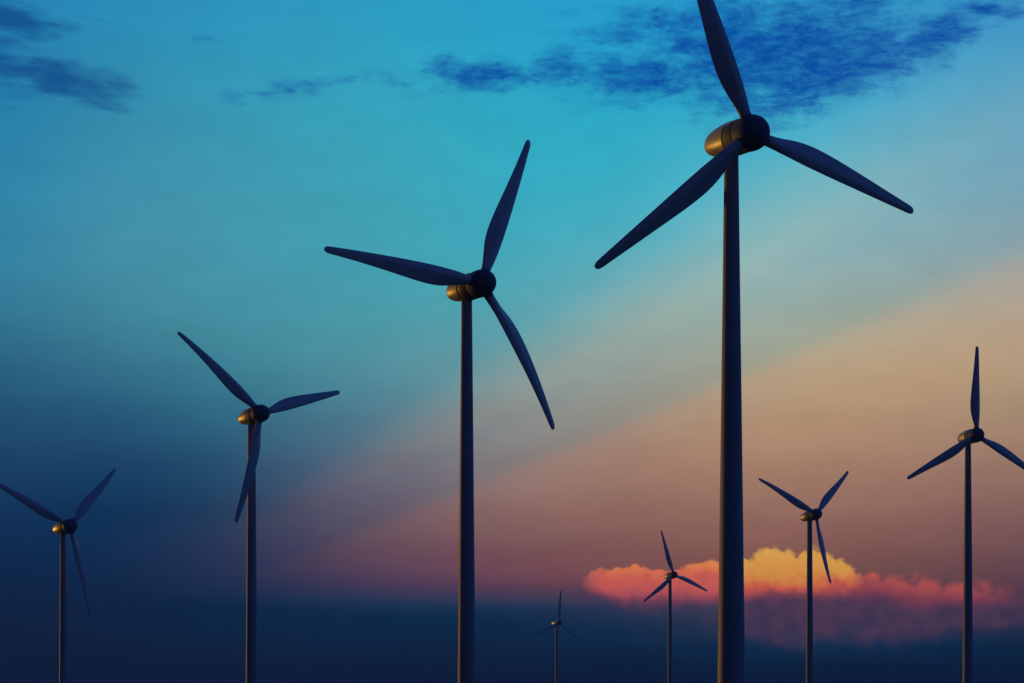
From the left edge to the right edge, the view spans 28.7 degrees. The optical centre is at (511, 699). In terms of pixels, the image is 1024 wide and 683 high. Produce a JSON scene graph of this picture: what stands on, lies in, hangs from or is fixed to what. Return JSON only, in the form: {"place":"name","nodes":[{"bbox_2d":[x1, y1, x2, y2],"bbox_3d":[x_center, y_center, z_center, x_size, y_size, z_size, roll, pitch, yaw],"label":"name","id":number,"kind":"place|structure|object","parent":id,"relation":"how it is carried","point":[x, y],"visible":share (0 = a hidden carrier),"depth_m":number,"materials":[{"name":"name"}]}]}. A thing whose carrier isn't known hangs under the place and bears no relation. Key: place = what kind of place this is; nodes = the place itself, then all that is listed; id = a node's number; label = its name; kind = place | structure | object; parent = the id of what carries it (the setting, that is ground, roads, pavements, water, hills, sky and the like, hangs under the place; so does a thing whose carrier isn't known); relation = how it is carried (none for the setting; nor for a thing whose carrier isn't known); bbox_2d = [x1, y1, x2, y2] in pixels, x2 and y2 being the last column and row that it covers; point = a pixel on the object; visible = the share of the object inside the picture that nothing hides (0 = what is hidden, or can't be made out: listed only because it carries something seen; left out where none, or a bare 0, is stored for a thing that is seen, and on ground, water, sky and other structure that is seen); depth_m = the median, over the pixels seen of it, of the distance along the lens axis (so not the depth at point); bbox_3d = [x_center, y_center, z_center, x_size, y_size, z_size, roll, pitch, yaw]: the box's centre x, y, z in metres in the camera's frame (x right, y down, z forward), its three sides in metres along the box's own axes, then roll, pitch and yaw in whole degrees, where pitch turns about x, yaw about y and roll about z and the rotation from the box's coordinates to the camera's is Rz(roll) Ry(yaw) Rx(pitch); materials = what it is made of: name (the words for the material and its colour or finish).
{"place":"outdoors","nodes":[
{"label":"outdoors","id":0,"kind":"place"},
{"bbox_2d":[0,0,1023,682],"label":"sky","id":1,"kind":"structure","parent":0,"point":[190,168],"materials":[{"name":"blue"}]},
{"bbox_2d":[907,346,1023,682],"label":"wind turbine","id":2,"kind":"object","parent":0,"point":[966,439],"visible":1,"depth_m":916.38,"materials":[{"name":"paint"}]},
{"bbox_3d":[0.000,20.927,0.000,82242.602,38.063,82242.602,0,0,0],"label":"ground","id":3,"kind":"structure","parent":0,"visible":0},
{"bbox_2d":[0,468,115,682],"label":"wind turbine","id":4,"kind":"object","parent":3,"relation":"on","point":[62,527],"visible":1,"depth_m":884.78,"materials":[{"name":"paint"}]},
{"bbox_2d":[177,332,339,682],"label":"wind turbine","id":5,"kind":"object","parent":3,"relation":"on","point":[254,416],"visible":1,"depth_m":720.34,"materials":[{"name":"paint"}]},
{"bbox_2d":[324,140,554,682],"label":"wind turbine","id":6,"kind":"object","parent":3,"relation":"on","point":[465,290],"visible":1,"depth_m":463.31,"materials":[{"name":"paint"}]},
{"bbox_2d":[534,591,580,682],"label":"wind turbine","id":7,"kind":"object","parent":3,"relation":"on","point":[556,623],"visible":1,"depth_m":2474.34,"materials":[{"name":"paint"}]},
{"bbox_2d":[643,530,706,682],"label":"wind turbine","id":8,"kind":"object","parent":3,"relation":"on","point":[671,575],"visible":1,"depth_m":1750.81,"materials":[{"name":"paint"}]},
{"bbox_2d":[594,0,913,682],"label":"wind turbine","id":9,"kind":"object","parent":3,"relation":"on","point":[727,144],"visible":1,"depth_m":384.14,"materials":[{"name":"paint"}]},
{"bbox_2d":[759,471,848,682],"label":"wind turbine","id":10,"kind":"object","parent":3,"relation":"on","point":[809,515],"visible":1,"depth_m":1120.31,"materials":[{"name":"paint"}]}
]}

